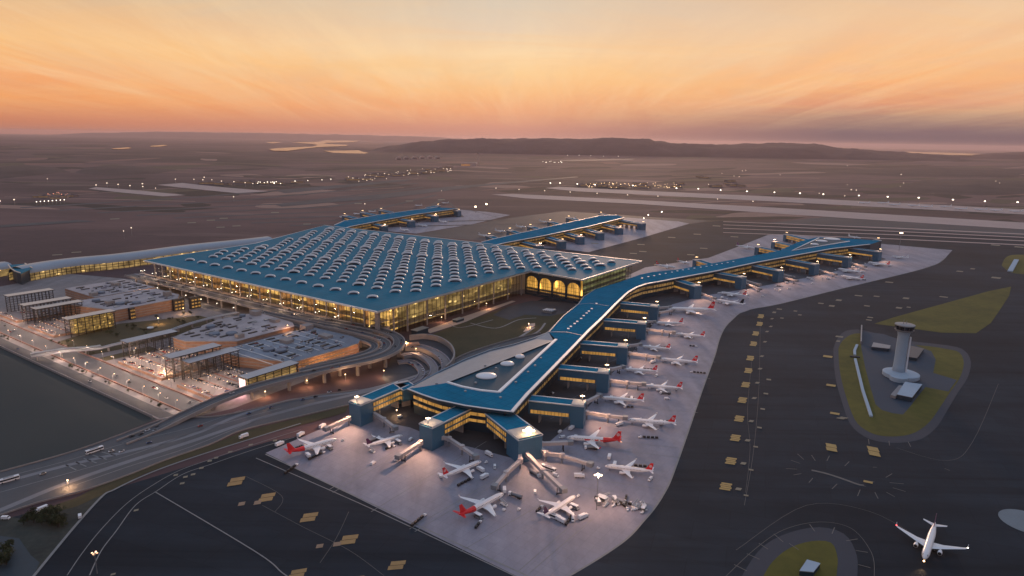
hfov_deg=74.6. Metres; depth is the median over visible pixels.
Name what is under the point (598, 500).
cargo loader
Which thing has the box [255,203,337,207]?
field
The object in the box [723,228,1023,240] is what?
taxiway
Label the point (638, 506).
boarding stairs
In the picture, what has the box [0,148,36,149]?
field
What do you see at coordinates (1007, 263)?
grass island
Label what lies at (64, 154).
field
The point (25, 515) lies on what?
tree
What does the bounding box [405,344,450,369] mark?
curved ramp
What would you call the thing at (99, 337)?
lawn
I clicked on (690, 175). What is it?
field
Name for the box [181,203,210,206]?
field
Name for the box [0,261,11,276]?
concourse wing
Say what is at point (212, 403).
elevated road
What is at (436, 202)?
taxiway
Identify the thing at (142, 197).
field
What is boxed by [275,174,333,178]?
field
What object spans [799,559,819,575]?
service building
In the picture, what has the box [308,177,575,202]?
taxiway
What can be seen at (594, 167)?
field
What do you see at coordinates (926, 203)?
field
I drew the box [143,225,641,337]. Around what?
terminal hall
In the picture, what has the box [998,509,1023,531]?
round pad
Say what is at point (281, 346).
car park
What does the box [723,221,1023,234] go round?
taxiway
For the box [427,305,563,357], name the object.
court grass
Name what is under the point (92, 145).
field
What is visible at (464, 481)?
baggage train
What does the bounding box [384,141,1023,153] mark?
sea
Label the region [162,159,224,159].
field
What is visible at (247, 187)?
field
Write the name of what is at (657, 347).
airliner
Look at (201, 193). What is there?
field
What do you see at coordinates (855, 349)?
enclosure wall
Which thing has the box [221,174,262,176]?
field
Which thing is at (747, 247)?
airliner
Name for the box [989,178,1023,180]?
field
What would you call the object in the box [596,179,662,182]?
field
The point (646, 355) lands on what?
jet bridge
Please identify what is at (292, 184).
field
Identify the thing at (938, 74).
sky
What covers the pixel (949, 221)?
runway
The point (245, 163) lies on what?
field
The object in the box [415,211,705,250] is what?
apron
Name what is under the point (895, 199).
field
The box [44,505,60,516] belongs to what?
tree
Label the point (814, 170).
field
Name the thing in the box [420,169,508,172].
track
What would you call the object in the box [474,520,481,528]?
baggage train
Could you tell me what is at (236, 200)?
taxiway
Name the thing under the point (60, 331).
parking terrace
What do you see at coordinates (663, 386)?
airliner
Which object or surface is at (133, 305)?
car park
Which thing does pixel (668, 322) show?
airliner
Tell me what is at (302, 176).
field
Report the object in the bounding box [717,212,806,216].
field
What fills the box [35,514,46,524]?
tree
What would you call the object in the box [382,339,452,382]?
pit floor
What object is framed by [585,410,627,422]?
jet bridge
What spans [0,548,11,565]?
tree
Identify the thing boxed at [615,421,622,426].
truck
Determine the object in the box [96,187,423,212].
taxiway
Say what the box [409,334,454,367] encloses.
retaining wall
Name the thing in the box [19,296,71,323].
parking canopy
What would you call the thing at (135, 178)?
field
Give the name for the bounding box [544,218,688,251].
concrete apron
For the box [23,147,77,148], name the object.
field
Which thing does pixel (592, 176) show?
field
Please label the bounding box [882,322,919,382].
control tower
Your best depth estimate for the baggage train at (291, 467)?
524.75 m
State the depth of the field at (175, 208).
2349.74 m
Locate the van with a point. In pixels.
(2, 517)
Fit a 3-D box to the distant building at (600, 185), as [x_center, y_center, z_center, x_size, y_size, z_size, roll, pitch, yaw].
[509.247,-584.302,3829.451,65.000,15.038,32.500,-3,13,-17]
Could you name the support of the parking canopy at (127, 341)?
on the ground at (98, 234)
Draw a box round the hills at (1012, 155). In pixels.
[959,152,1023,158]
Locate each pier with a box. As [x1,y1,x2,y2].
[334,205,460,231]
[348,234,881,462]
[481,213,645,249]
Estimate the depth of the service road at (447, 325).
980.60 m
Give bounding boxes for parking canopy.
[3,288,54,311]
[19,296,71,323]
[30,300,83,323]
[62,309,115,336]
[120,329,177,357]
[162,343,221,381]
[181,347,239,379]
[238,360,298,393]
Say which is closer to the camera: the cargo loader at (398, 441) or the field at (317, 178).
the cargo loader at (398, 441)
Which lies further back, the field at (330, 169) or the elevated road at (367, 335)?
the field at (330, 169)
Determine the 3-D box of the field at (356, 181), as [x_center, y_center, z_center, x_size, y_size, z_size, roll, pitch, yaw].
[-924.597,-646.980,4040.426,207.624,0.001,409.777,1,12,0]
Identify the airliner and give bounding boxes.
[284,437,336,454]
[363,434,402,446]
[438,460,480,477]
[453,493,503,517]
[537,495,575,517]
[567,427,621,448]
[602,391,643,405]
[605,458,653,477]
[624,365,657,374]
[628,412,676,429]
[641,343,670,350]
[645,380,682,391]
[654,261,675,267]
[657,318,683,325]
[659,355,697,364]
[669,302,714,314]
[676,331,704,337]
[716,299,744,304]
[720,291,747,295]
[737,242,754,248]
[838,268,861,271]
[842,275,864,278]
[868,261,889,265]
[896,513,968,561]
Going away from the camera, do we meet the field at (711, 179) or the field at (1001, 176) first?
the field at (711, 179)
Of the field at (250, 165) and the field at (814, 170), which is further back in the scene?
the field at (814, 170)
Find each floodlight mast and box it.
[91,551,97,573]
[523,427,534,434]
[594,473,601,509]
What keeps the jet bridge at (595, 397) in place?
on the service road at (548, 427)
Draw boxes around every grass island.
[764,541,837,575]
[838,333,963,436]
[875,287,1010,332]
[1002,255,1023,273]
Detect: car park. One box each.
[61,289,200,321]
[64,279,154,299]
[173,309,294,353]
[221,323,359,371]
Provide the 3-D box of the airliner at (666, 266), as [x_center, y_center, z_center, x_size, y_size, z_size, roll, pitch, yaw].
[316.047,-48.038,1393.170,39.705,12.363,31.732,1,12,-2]
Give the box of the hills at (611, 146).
[323,137,959,160]
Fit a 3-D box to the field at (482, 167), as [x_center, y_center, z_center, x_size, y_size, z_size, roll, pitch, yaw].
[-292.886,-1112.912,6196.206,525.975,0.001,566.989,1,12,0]
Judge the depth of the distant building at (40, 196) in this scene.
2649.06 m
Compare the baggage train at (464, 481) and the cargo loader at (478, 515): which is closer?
the cargo loader at (478, 515)
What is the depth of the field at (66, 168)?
4847.59 m
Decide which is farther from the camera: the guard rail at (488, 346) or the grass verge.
the guard rail at (488, 346)
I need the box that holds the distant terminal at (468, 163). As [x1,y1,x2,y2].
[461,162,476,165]
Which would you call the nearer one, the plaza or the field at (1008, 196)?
the plaza
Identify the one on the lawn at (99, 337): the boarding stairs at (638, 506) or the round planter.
the round planter
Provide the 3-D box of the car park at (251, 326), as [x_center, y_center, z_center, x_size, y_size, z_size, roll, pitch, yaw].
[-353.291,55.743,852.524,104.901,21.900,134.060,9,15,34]
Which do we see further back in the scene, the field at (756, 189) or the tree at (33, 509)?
the field at (756, 189)
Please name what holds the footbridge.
on the ground at (98, 234)
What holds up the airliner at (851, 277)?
on the concrete apron at (519, 543)
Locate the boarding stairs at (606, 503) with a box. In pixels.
[603,498,609,506]
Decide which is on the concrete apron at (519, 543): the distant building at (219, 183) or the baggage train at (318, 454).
the baggage train at (318, 454)
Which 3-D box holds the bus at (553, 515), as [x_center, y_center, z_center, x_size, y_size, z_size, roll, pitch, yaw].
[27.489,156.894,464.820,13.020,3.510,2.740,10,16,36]
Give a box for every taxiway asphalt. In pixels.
[14,221,1023,575]
[769,217,1023,235]
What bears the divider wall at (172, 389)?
on the ground at (98, 234)
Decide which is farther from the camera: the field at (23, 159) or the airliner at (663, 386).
the field at (23, 159)
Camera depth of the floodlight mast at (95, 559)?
395.51 m
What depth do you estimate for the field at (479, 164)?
7198.23 m
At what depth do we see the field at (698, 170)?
6358.12 m
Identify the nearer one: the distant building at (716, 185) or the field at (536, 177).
the distant building at (716, 185)
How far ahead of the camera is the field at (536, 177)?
4701.31 m
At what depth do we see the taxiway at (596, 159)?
9347.13 m
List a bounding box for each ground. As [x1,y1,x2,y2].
[0,134,1023,516]
[0,536,38,575]
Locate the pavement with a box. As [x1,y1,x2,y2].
[523,323,534,331]
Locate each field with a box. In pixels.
[0,146,20,147]
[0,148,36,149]
[0,163,24,165]
[0,205,55,208]
[0,348,155,470]
[1,202,82,205]
[5,162,86,162]
[16,158,47,160]
[17,182,82,184]
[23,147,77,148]
[24,163,82,164]
[32,153,92,154]
[34,156,72,158]
[45,157,74,159]
[53,167,82,168]
[58,190,98,192]
[69,204,184,211]
[73,145,110,146]
[80,149,120,149]
[90,178,123,180]
[91,158,157,161]
[95,207,214,210]
[111,189,199,194]
[114,196,172,200]
[124,178,145,179]
[137,163,206,164]
[150,164,227,167]
[160,168,188,169]
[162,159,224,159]
[174,190,203,193]
[178,191,238,195]
[179,184,276,189]
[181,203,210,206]
[202,157,233,158]
[202,168,264,171]
[210,162,281,165]
[211,185,289,189]
[213,160,266,163]
[217,163,290,167]
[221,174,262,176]
[237,175,301,177]
[239,160,269,161]
[252,183,319,186]
[252,190,335,195]
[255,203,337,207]
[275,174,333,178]
[280,176,330,176]
[301,177,333,179]
[306,161,373,163]
[306,168,352,170]
[309,183,344,185]
[334,181,413,185]
[338,169,391,171]
[338,179,378,181]
[355,167,431,169]
[418,171,473,173]
[427,176,452,179]
[438,161,512,164]
[456,166,507,168]
[480,185,526,188]
[481,186,546,190]
[483,154,527,155]
[499,187,553,192]
[511,169,535,171]
[512,167,543,168]
[520,176,552,177]
[528,157,562,158]
[558,176,627,176]
[561,166,610,168]
[573,185,669,188]
[594,170,646,171]
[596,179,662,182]
[601,162,621,163]
[623,164,676,165]
[633,192,685,196]
[635,174,718,176]
[649,210,739,213]
[655,181,723,182]
[656,157,721,159]
[660,187,735,189]
[662,186,714,187]
[662,197,716,199]
[670,167,738,171]
[671,175,750,179]
[675,178,730,180]
[679,190,738,190]
[681,157,714,157]
[686,215,731,221]
[696,216,803,219]
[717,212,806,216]
[719,203,784,206]
[722,184,772,187]
[727,187,811,189]
[730,203,803,204]
[734,189,794,192]
[741,172,825,174]
[748,188,794,193]
[760,194,858,197]
[775,169,851,170]
[775,192,806,193]
[791,162,868,164]
[823,205,897,208]
[845,191,935,194]
[850,197,930,201]
[856,185,897,187]
[861,165,914,165]
[865,165,927,167]
[867,160,914,162]
[888,178,938,179]
[888,183,909,185]
[910,202,944,203]
[917,206,991,210]
[933,194,971,198]
[950,166,990,167]
[967,212,1019,215]
[980,176,1018,177]
[987,199,1018,203]
[988,206,1023,208]
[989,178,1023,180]
[990,219,1017,221]
[997,195,1023,197]
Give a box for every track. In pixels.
[24,197,194,201]
[77,188,173,194]
[226,187,403,196]
[299,179,404,183]
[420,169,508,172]
[558,185,698,189]
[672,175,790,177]
[695,200,754,202]
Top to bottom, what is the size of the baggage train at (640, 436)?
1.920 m
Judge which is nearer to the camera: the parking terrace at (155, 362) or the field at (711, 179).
the parking terrace at (155, 362)
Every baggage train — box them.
[284,463,298,473]
[308,451,324,459]
[410,513,426,526]
[457,477,473,485]
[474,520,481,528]
[565,512,573,525]
[638,435,657,438]
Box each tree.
[0,542,9,552]
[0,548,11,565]
[0,554,10,564]
[2,539,13,547]
[2,545,14,554]
[18,517,27,524]
[21,512,33,521]
[25,506,36,513]
[27,513,38,522]
[34,504,51,514]
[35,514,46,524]
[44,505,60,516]
[49,514,63,526]
[51,506,65,514]
[60,519,67,526]
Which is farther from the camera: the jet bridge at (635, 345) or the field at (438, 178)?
the field at (438, 178)
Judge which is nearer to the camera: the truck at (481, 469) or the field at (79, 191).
the truck at (481, 469)
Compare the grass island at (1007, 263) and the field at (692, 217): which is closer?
the grass island at (1007, 263)
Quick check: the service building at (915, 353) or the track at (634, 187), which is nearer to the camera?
the service building at (915, 353)
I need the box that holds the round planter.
[140,325,156,329]
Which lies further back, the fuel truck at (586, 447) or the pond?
the pond
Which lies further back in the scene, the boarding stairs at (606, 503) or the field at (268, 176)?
the field at (268, 176)
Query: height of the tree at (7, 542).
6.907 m
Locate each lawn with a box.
[58,316,214,354]
[100,347,157,360]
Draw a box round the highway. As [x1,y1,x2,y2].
[0,334,538,513]
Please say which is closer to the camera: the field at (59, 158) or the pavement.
the pavement
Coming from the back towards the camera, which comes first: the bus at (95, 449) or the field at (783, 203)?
the field at (783, 203)
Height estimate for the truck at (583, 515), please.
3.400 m
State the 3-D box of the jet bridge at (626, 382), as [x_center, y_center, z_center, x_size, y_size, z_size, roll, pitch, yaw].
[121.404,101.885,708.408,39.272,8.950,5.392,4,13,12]
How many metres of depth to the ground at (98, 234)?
3104.66 m
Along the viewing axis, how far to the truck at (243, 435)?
577.60 m
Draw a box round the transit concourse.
[8,236,271,284]
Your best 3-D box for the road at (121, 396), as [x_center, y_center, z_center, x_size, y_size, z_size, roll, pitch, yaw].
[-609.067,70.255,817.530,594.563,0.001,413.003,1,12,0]
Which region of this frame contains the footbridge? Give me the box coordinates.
[30,311,238,360]
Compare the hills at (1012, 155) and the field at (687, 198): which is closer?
the field at (687, 198)
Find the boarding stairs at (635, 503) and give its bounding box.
[631,499,638,507]
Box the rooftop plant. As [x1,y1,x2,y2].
[542,308,556,313]
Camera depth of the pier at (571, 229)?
1769.85 m
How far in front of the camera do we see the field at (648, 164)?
7605.36 m
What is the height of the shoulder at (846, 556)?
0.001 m
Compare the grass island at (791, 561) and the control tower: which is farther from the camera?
the control tower
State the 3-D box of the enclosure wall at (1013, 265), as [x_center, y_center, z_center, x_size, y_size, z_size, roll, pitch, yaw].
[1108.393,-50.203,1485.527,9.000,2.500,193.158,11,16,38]
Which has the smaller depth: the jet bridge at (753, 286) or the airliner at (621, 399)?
the airliner at (621, 399)
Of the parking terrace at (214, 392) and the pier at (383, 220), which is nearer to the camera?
the parking terrace at (214, 392)
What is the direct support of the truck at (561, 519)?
on the concrete apron at (519, 543)
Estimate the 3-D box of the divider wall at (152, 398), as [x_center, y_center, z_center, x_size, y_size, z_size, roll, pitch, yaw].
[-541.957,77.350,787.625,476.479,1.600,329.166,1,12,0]
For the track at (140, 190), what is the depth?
3068.67 m
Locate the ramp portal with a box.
[406,342,419,345]
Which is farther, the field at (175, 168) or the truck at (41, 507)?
the field at (175, 168)
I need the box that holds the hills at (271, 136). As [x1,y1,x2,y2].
[0,132,461,141]
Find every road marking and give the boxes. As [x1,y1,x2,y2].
[0,345,498,511]
[33,423,300,575]
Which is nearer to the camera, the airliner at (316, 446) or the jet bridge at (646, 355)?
the airliner at (316, 446)
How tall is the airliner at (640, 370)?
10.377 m
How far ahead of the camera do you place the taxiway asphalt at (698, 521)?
511.06 m
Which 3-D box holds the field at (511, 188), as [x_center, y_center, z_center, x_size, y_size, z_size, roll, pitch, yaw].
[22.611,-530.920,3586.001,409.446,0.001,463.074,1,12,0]
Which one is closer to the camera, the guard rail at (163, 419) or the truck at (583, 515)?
the truck at (583, 515)
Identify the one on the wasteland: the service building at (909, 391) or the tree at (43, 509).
the tree at (43, 509)
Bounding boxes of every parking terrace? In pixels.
[0,306,61,322]
[28,319,72,337]
[118,348,212,380]
[177,368,246,398]
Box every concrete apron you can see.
[267,234,951,575]
[373,209,507,233]
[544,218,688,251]
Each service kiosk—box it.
[411,326,428,334]
[452,317,463,322]
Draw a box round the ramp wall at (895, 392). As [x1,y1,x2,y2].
[890,385,901,398]
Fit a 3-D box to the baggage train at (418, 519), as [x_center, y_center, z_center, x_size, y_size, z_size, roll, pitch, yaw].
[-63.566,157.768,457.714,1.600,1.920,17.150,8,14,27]
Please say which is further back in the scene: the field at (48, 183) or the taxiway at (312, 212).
the field at (48, 183)
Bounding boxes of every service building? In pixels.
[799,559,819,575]
[871,342,890,351]
[896,382,921,401]
[906,346,923,360]
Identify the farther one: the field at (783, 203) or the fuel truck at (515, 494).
the field at (783, 203)
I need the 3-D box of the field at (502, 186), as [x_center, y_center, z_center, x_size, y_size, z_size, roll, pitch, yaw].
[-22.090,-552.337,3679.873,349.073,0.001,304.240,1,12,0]
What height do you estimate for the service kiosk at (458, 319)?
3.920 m
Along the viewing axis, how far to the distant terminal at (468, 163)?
6480.03 m
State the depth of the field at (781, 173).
5955.56 m
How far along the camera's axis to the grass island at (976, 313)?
1041.16 m
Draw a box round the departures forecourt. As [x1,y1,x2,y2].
[124,273,373,332]
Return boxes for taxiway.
[0,220,90,227]
[20,179,411,207]
[60,183,418,210]
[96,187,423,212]
[137,197,391,215]
[173,195,435,217]
[213,198,442,220]
[253,202,463,222]
[276,180,406,192]
[276,186,479,205]
[289,206,506,225]
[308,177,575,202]
[391,210,542,226]
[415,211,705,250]
[560,159,633,160]
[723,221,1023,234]
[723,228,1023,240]
[723,232,1022,244]
[735,225,1023,237]
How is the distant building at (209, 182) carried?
on the ground at (98, 234)
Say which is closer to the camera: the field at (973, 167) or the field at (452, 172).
the field at (452, 172)
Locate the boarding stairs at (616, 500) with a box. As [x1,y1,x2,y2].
[611,495,619,505]
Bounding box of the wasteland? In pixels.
[0,495,101,571]
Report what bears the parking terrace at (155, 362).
on the ground at (98, 234)
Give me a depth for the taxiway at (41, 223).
1908.38 m
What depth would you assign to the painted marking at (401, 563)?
553.76 m
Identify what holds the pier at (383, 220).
on the ground at (98, 234)
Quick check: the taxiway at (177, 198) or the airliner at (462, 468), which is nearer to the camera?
the airliner at (462, 468)
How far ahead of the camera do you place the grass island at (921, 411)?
700.46 m
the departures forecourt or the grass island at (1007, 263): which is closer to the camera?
the departures forecourt
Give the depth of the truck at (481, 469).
526.38 m
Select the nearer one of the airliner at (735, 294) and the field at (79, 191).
the airliner at (735, 294)
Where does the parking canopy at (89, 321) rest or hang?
on the ground at (98, 234)
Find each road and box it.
[0,321,199,409]
[0,338,172,417]
[116,313,404,444]
[184,299,367,350]
[259,309,390,383]
[293,323,378,372]
[380,256,884,457]
[428,301,514,332]
[493,301,576,319]
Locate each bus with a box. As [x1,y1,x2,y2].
[0,474,19,483]
[85,445,103,454]
[541,463,555,471]
[543,510,560,519]
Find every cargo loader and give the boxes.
[326,444,332,450]
[395,438,401,444]
[473,511,483,519]
[570,502,579,510]
[595,497,600,504]
[598,495,606,502]
[640,505,645,512]
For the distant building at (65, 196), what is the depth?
2657.47 m
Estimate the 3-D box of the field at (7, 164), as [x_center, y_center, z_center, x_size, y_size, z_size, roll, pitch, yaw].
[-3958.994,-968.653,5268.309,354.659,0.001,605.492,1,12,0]
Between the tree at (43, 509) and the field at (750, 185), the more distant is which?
the field at (750, 185)
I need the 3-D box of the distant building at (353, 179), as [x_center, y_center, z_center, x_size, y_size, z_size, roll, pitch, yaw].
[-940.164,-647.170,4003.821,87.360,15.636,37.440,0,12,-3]
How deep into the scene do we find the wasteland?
438.44 m
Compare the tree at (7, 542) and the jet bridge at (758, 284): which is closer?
the tree at (7, 542)
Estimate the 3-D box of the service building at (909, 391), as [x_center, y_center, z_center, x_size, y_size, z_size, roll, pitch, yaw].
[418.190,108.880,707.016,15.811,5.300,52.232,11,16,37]
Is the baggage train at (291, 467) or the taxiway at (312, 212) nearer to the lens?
the baggage train at (291, 467)
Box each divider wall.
[0,319,202,401]
[0,332,182,411]
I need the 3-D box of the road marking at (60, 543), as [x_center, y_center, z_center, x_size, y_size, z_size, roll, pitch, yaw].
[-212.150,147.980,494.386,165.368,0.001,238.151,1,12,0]
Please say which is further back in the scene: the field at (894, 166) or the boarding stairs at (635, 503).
the field at (894, 166)
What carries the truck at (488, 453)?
on the concrete apron at (519, 543)
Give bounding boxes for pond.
[327,150,366,153]
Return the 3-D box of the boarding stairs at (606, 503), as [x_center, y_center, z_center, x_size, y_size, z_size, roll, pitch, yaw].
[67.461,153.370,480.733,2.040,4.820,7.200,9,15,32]
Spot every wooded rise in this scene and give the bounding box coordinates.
[221,152,461,158]
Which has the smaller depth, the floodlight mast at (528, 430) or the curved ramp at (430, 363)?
the floodlight mast at (528, 430)
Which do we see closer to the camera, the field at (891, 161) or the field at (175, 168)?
the field at (175, 168)
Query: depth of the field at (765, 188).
3906.25 m
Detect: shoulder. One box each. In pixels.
[742,527,857,575]
[833,329,970,442]
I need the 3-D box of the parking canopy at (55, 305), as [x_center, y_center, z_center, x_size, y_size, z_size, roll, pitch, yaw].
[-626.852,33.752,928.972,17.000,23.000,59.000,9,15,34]
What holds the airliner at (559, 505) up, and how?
on the concrete apron at (519, 543)
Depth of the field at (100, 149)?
10440.13 m
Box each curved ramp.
[397,359,424,383]
[400,352,437,379]
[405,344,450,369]
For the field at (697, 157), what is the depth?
11777.25 m
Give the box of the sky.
[0,0,1023,149]
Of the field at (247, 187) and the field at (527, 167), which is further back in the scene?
the field at (527, 167)
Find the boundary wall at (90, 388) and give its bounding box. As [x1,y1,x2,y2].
[0,345,152,417]
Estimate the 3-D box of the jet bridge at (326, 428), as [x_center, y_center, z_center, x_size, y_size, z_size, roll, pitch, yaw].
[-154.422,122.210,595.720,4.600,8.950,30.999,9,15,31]
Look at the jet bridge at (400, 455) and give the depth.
544.55 m
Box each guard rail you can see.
[0,389,357,471]
[0,404,348,515]
[409,332,540,380]
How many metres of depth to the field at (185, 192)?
3001.37 m
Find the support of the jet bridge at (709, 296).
on the concrete apron at (519, 543)
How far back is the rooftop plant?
1014.61 m
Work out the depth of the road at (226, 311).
1002.51 m
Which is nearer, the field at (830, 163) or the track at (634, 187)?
the track at (634, 187)
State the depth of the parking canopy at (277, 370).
697.49 m
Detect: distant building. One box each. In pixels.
[32,195,49,197]
[50,195,68,197]
[64,194,78,196]
[198,181,213,183]
[213,182,226,184]
[346,178,361,180]
[595,184,607,186]
[608,185,619,187]
[708,184,721,186]
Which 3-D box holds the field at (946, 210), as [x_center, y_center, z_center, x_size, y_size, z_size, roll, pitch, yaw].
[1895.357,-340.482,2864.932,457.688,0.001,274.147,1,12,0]
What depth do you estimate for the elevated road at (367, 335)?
827.26 m
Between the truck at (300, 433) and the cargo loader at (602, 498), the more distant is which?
the truck at (300, 433)
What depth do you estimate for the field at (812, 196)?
3402.61 m
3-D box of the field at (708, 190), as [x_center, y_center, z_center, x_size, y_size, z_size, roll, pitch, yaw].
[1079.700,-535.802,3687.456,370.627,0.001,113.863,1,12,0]
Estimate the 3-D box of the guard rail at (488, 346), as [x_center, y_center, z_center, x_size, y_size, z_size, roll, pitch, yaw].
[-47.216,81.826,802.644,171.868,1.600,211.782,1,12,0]
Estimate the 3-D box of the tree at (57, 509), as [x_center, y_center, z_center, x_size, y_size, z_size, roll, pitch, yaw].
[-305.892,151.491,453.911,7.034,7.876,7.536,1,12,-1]
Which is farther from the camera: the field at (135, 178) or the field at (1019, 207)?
the field at (135, 178)
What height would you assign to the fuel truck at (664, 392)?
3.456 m
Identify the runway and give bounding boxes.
[89,187,179,195]
[161,183,263,192]
[492,194,1023,228]
[549,187,1023,213]
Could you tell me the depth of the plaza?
917.29 m
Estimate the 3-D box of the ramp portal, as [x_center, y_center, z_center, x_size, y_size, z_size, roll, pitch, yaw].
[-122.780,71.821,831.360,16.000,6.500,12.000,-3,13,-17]
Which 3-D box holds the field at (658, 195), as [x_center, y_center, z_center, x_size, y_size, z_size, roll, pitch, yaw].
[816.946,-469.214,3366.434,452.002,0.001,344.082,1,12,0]
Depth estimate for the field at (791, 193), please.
3561.95 m
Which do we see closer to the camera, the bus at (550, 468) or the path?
the bus at (550, 468)
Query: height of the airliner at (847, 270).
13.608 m
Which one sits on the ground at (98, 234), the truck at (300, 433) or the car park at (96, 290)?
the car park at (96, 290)
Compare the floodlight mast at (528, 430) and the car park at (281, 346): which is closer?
the floodlight mast at (528, 430)
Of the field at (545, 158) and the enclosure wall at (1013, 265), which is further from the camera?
the field at (545, 158)
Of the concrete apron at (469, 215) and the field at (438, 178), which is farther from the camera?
the field at (438, 178)
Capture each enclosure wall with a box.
[853,344,857,355]
[854,358,872,416]
[1007,259,1018,271]
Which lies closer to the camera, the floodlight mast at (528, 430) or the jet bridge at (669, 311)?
the floodlight mast at (528, 430)
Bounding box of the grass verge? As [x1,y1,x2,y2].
[37,405,348,514]
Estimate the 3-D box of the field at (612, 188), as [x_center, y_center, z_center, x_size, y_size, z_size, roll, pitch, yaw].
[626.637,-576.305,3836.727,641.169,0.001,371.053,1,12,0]
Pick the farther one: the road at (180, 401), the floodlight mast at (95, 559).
the road at (180, 401)
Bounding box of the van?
[0,515,10,519]
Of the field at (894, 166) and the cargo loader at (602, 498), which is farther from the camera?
the field at (894, 166)
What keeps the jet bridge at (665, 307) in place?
on the service road at (548, 427)
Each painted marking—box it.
[55,199,1023,575]
[246,362,996,575]
[256,257,945,575]
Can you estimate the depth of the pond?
11262.86 m
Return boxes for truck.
[36,504,46,513]
[239,432,248,438]
[275,441,283,446]
[296,431,304,436]
[369,436,379,441]
[476,466,484,472]
[480,473,488,479]
[485,450,492,456]
[508,491,522,499]
[529,468,540,477]
[555,516,565,523]
[574,473,584,477]
[578,512,588,519]
[584,445,597,449]
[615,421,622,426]
[660,391,670,394]
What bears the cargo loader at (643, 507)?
on the concrete apron at (519, 543)
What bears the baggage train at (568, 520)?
on the concrete apron at (519, 543)
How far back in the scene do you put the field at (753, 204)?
2871.83 m
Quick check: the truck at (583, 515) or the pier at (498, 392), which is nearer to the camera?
the truck at (583, 515)
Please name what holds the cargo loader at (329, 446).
on the concrete apron at (519, 543)
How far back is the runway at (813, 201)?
3126.97 m
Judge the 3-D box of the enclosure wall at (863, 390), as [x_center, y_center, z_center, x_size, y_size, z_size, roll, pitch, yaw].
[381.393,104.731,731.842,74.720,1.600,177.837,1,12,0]
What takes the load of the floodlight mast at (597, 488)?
on the concrete apron at (519, 543)
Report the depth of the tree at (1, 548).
412.31 m
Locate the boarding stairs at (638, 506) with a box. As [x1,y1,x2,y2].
[636,501,643,509]
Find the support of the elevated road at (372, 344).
on the ground at (98, 234)
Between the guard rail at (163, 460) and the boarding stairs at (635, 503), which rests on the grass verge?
the guard rail at (163, 460)
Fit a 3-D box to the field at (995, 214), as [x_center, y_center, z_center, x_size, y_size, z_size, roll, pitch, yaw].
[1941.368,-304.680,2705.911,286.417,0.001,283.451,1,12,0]
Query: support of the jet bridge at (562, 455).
on the concrete apron at (519, 543)
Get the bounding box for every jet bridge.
[322,416,350,433]
[373,412,397,432]
[395,439,422,461]
[442,435,479,461]
[491,454,522,491]
[525,452,567,494]
[541,447,593,470]
[542,439,573,451]
[585,393,602,408]
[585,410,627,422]
[609,364,625,374]
[609,378,645,389]
[628,342,642,350]
[628,351,660,360]
[646,320,656,326]
[646,328,675,335]
[659,305,671,310]
[659,309,675,316]
[701,292,716,300]
[746,280,761,285]
[746,282,761,291]
[783,277,798,283]
[819,269,837,276]
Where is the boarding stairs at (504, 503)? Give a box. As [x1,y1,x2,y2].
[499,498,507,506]
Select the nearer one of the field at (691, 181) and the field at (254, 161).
the field at (691, 181)
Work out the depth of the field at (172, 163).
5827.52 m
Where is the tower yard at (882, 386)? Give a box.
[860,331,955,413]
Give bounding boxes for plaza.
[0,274,380,418]
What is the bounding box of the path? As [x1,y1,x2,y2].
[471,318,528,327]
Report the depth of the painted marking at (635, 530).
486.35 m
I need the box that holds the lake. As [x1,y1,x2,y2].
[270,140,360,150]
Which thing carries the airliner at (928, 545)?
on the taxiway asphalt at (698, 521)
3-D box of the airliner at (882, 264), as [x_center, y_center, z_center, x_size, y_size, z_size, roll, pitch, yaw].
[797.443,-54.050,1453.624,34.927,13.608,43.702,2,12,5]
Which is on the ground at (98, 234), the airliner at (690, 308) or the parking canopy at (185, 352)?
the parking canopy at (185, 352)
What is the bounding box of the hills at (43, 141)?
[0,139,270,145]
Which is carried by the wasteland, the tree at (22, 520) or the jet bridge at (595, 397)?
the tree at (22, 520)

